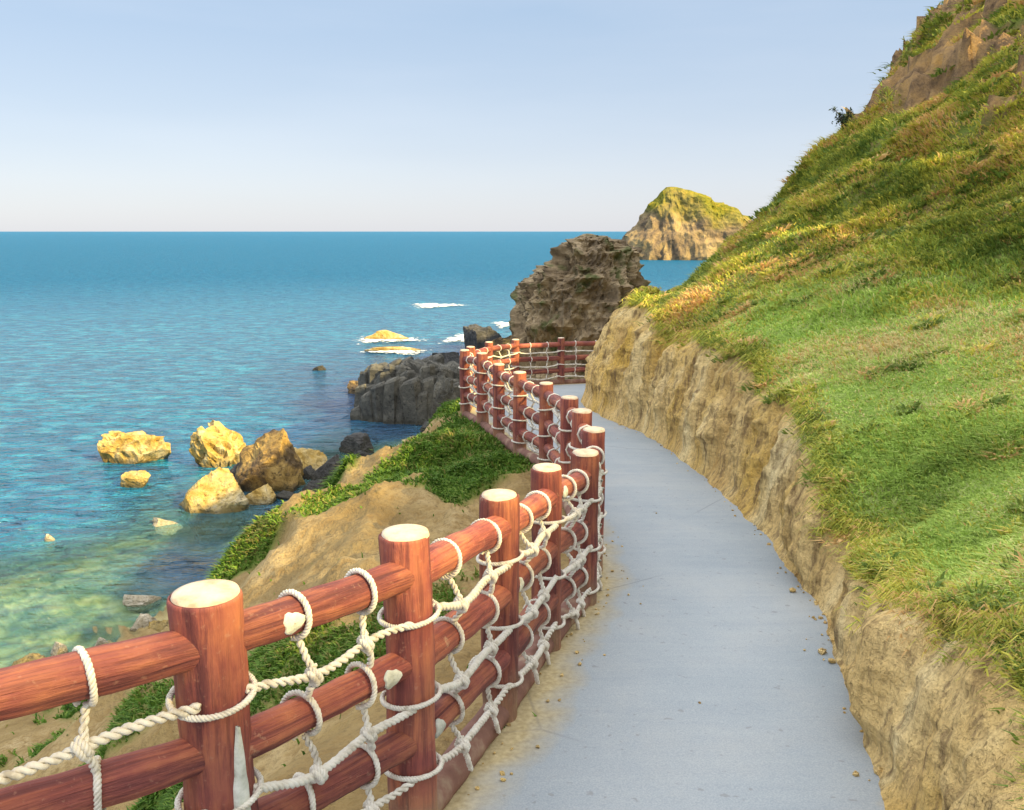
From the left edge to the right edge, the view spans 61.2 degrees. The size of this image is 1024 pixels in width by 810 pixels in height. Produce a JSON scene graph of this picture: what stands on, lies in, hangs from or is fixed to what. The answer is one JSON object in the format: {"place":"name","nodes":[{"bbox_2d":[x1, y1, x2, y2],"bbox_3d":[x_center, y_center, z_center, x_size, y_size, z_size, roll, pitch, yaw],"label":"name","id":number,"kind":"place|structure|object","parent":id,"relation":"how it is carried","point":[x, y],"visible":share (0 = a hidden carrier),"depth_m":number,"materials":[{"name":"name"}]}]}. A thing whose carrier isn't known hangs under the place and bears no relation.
{"place":"outdoors","nodes":[
{"label":"outdoors","id":0,"kind":"place"},
{"bbox_2d":[0,408,568,809],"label":"coastal slope","id":1,"kind":"structure","parent":0,"point":[331,544],"depth_m":8.19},
{"bbox_2d":[11,653,45,665],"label":"shore stone","id":2,"kind":"object","parent":1,"relation":"on","point":[30,657],"visible":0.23,"depth_m":28.34,"materials":[{"name":"beige stone"}]},
{"bbox_2d":[49,642,68,655],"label":"shore stone","id":3,"kind":"object","parent":1,"relation":"on","point":[58,648],"visible":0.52,"depth_m":29.10,"materials":[{"name":"beige stone"}]},
{"bbox_2d":[93,637,108,646],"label":"shore stone","id":4,"kind":"object","parent":1,"relation":"on","point":[101,641],"visible":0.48,"depth_m":29.77,"materials":[{"name":"grey stone"}]},
{"bbox_2d":[122,594,161,612],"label":"shore stone","id":5,"kind":"object","parent":1,"relation":"on","point":[139,603],"visible":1,"depth_m":33.12,"materials":[{"name":"grey stone"}]},
{"bbox_2d":[130,613,157,630],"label":"shore stone","id":6,"kind":"object","parent":1,"relation":"on","point":[143,620],"visible":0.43,"depth_m":30.96,"materials":[{"name":"grey stone"}]},
{"bbox_2d":[148,620,168,631],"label":"shore stone","id":7,"kind":"object","parent":1,"relation":"on","point":[158,626],"visible":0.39,"depth_m":30.78,"materials":[{"name":"beige stone"}]},
{"bbox_2d":[0,397,591,809],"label":"slope plants","id":8,"kind":"object","parent":1,"relation":"on","point":[461,430],"visible":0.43,"depth_m":9.05,"materials":[{"name":"green plant"}]},
{"bbox_2d":[431,374,456,415],"bbox_3d":[-3.970,1.132,53.993,2.069,6.212,1.604,-7,13,-32],"label":"outcrop rock","id":9,"kind":"object","parent":1,"relation":"on","point":[443,390],"visible":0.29,"depth_m":53.22,"materials":[{"name":"grey stone"}]},
{"bbox_2d":[492,335,511,359],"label":"outcrop rock","id":10,"kind":"object","parent":1,"relation":"on","point":[501,341],"visible":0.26,"depth_m":84.93,"materials":[{"name":"brown stone"}]},
{"bbox_2d":[0,232,706,660],"bbox_3d":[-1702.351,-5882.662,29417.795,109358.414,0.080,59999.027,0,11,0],"label":"sea","id":11,"kind":"structure","parent":0,"point":[176,340],"depth_m":106.46,"materials":[{"name":"liquid"}]},
{"bbox_2d":[44,534,54,541],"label":"shore stone","id":12,"kind":"object","parent":11,"relation":"in","point":[48,538],"visible":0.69,"depth_m":39.93,"materials":[{"name":"beige stone"}]},
{"bbox_2d":[97,431,170,463],"bbox_3d":[-23.480,3.439,53.994,4.458,3.647,2.102,-1,11,-6],"label":"sea rock","id":13,"kind":"object","parent":11,"relation":"in","point":[134,447],"visible":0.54,"depth_m":53.34,"materials":[{"name":"beige stone"}]},
{"bbox_2d":[120,470,150,487],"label":"sea rock","id":14,"kind":"object","parent":11,"relation":"in","point":[135,479],"visible":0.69,"depth_m":48.23,"materials":[{"name":"beige stone"}]},
{"bbox_2d":[152,517,182,535],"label":"shore stone","id":15,"kind":"object","parent":11,"relation":"in","point":[167,527],"visible":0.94,"depth_m":42.07,"materials":[{"name":"beige stone"}]},
{"bbox_2d":[179,467,251,541],"bbox_3d":[-15.460,5.174,45.236,3.713,3.832,3.356,-3,12,-17],"label":"sea rock","id":16,"kind":"object","parent":11,"relation":"in","point":[218,490],"visible":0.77,"depth_m":44.20,"materials":[{"name":"beige stone"}]},
{"bbox_2d":[189,420,245,467],"bbox_3d":[-17.962,3.521,53.441,3.375,5.358,2.747,0,11,0],"label":"sea rock","id":17,"kind":"object","parent":11,"relation":"in","point":[214,444],"visible":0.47,"depth_m":52.42,"materials":[{"name":"beige stone"}]},
{"bbox_2d":[229,462,239,477],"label":"sea rock","id":18,"kind":"object","parent":11,"relation":"in","point":[233,470],"visible":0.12,"depth_m":48.71,"materials":[{"name":"grey stone"}]},
{"bbox_2d":[245,483,275,504],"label":"sea rock","id":19,"kind":"object","parent":11,"relation":"in","point":[264,495],"visible":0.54,"depth_m":45.45,"materials":[{"name":"beige stone"}]},
{"bbox_2d":[235,428,303,491],"bbox_3d":[-13.608,4.400,48.609,3.985,6.494,3.181,-2,12,-11],"label":"sea rock","id":20,"kind":"object","parent":11,"relation":"in","point":[271,458],"visible":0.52,"depth_m":47.40,"materials":[{"name":"stone"}]},
{"bbox_2d":[276,490,294,499],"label":"boulder","id":21,"kind":"object","parent":11,"relation":"in","point":[285,495],"visible":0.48,"depth_m":46.20,"materials":[{"name":"grey stone"}]},
{"bbox_2d":[299,476,305,485],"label":"sea rock","id":22,"kind":"object","parent":11,"relation":"in","point":[301,482],"visible":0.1,"depth_m":48.62,"materials":[{"name":"stone"}]},
{"bbox_2d":[302,465,314,479],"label":"boulder","id":23,"kind":"object","parent":11,"relation":"in","point":[309,470],"visible":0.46,"depth_m":49.91,"materials":[{"name":"grey stone"}]},
{"bbox_2d":[294,447,326,470],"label":"sea rock","id":24,"kind":"object","parent":11,"relation":"in","point":[315,459],"visible":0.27,"depth_m":51.05,"materials":[{"name":"beige stone"}]},
{"bbox_2d":[302,479,324,491],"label":"boulder","id":25,"kind":"object","parent":11,"relation":"in","point":[311,485],"visible":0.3,"depth_m":47.29,"materials":[{"name":"grey stone"}]},
{"bbox_2d":[313,365,325,370],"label":"reef","id":26,"kind":"object","parent":11,"relation":"in","point":[319,368],"visible":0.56,"depth_m":88.81},
{"bbox_2d":[310,454,340,480],"bbox_3d":[-10.776,4.305,50.070,2.073,3.095,1.626,0,11,0],"label":"boulder","id":27,"kind":"object","parent":11,"relation":"in","point":[325,468],"visible":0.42,"depth_m":49.40,"materials":[{"name":"grey stone"}]},
{"bbox_2d":[347,380,357,393],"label":"outcrop rock","id":28,"kind":"object","parent":11,"relation":"in","point":[352,385],"visible":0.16,"depth_m":76.50,"materials":[{"name":"brown stone"}]},
{"bbox_2d":[339,432,373,461],"bbox_3d":[-9.929,2.822,56.131,2.195,2.147,1.716,7,13,30],"label":"boulder","id":29,"kind":"object","parent":11,"relation":"in","point":[353,442],"visible":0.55,"depth_m":55.61,"materials":[{"name":"grey stone"}]},
{"bbox_2d":[353,449,369,456],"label":"boulder","id":30,"kind":"object","parent":11,"relation":"in","point":[363,453],"visible":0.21,"depth_m":52.90,"materials":[{"name":"grey stone"}]},
{"bbox_2d":[363,330,408,340],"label":"reef","id":31,"kind":"object","parent":11,"relation":"in","point":[384,334],"visible":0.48,"depth_m":113.31},
{"bbox_2d":[363,337,417,342],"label":"foam","id":32,"kind":"object","parent":11,"relation":"on","point":[376,340],"visible":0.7,"depth_m":112.33,"materials":[{"name":"white"}]},
{"bbox_2d":[360,350,421,354],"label":"foam","id":33,"kind":"object","parent":11,"relation":"on","point":[403,351],"visible":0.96,"depth_m":101.76,"materials":[{"name":"white"}]},
{"bbox_2d":[365,347,420,351],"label":"reef","id":34,"kind":"object","parent":11,"relation":"in","point":[390,348],"visible":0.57,"depth_m":102.57},
{"bbox_2d":[350,353,476,424],"bbox_3d":[-6.892,-0.388,68.268,11.381,6.925,9.879,0,11,0],"label":"sea cliff outcrop","id":35,"kind":"object","parent":11,"relation":"in","point":[398,391],"visible":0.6,"depth_m":64.50,"materials":[{"name":"grey stone"}]},
{"bbox_2d":[420,421,428,432],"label":"outcrop rock","id":36,"kind":"object","parent":11,"relation":"in","point":[424,426],"visible":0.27,"depth_m":61.80,"materials":[{"name":"grey stone"}]},
{"bbox_2d":[412,303,456,307],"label":"foam","id":37,"kind":"object","parent":11,"relation":"on","point":[432,305],"visible":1,"depth_m":165.02,"materials":[{"name":"white"}]},
{"bbox_2d":[432,352,459,363],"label":"outcrop rock","id":38,"kind":"object","parent":11,"relation":"in","point":[452,356],"visible":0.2,"depth_m":89.73,"materials":[{"name":"grey stone"}]},
{"bbox_2d":[444,334,463,340],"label":"foam","id":39,"kind":"object","parent":11,"relation":"on","point":[459,338],"visible":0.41,"depth_m":113.98,"materials":[{"name":"white"}]},
{"bbox_2d":[463,324,500,349],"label":"outcrop rock","id":40,"kind":"object","parent":11,"relation":"in","point":[476,336],"visible":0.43,"depth_m":104.29,"materials":[{"name":"grey stone"}]},
{"bbox_2d":[495,321,508,328],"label":"foam","id":41,"kind":"object","parent":11,"relation":"on","point":[503,323],"visible":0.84,"depth_m":132.07,"materials":[{"name":"white"}]},
{"bbox_2d":[503,233,650,383],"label":"sea stack","id":42,"kind":"object","parent":11,"relation":"in","point":[578,288],"visible":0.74,"depth_m":68.63,"materials":[{"name":"stone"}]},
{"bbox_2d":[622,187,750,259],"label":"headland","id":43,"kind":"structure","parent":11,"relation":"in","point":[675,223],"depth_m":431.70,"materials":[{"name":"beige stone"}]},
{"bbox_2d":[0,0,943,231],"label":"sky","id":44,"kind":"structure","parent":0,"point":[116,115],"materials":[{"name":"blue"}]},
{"bbox_2d":[443,383,884,809],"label":"path","id":45,"kind":"structure","parent":0,"point":[720,624],"depth_m":4.07,"materials":[{"name":"concrete"}]},
{"bbox_2d":[0,337,604,809],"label":"log fence","id":46,"kind":"object","parent":45,"relation":"on","point":[206,641],"visible":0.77,"depth_m":2.69,"materials":[{"name":"brown wood"}]},
{"bbox_2d":[0,340,607,809],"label":"rope net","id":47,"kind":"object","parent":46,"relation":"attached to","point":[82,746],"visible":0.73,"depth_m":2.85,"materials":[{"name":"white fabric"}]},
{"bbox_2d":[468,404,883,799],"bbox_3d":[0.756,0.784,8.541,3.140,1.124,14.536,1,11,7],"label":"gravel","id":48,"kind":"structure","parent":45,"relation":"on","point":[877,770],"depth_m":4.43,"materials":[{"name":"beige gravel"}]},
{"bbox_2d":[581,304,1023,809],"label":"earth bank","id":49,"kind":"structure","parent":0,"point":[935,737],"depth_m":5.13,"materials":[{"name":"beige soil"}]},
{"bbox_2d":[620,285,1023,699],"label":"bank edge grass","id":50,"kind":"structure","parent":49,"relation":"on","point":[748,354],"depth_m":4.99,"materials":[{"name":"green plant"}]},
{"bbox_2d":[641,0,1023,682],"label":"hillside","id":51,"kind":"structure","parent":0,"point":[913,82],"depth_m":10.20,"materials":[{"name":"green plant"}]},
{"bbox_2d":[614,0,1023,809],"bbox_3d":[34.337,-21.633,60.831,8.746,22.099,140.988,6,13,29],"label":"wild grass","id":52,"kind":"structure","parent":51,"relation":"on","point":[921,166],"depth_m":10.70,"materials":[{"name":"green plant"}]},
{"bbox_2d":[634,2,1023,771],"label":"lawn grass","id":53,"kind":"structure","parent":51,"relation":"on","point":[920,434],"depth_m":6.30,"materials":[{"name":"green plant"}]},
{"bbox_2d":[829,106,854,128],"bbox_3d":[6.608,-5.783,17.511,0.522,0.566,0.663,0,11,0],"label":"ridge bush","id":54,"kind":"object","parent":51,"relation":"on","point":[841,118],"visible":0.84,"depth_m":17.37,"materials":[{"name":"green plant"}]}
]}

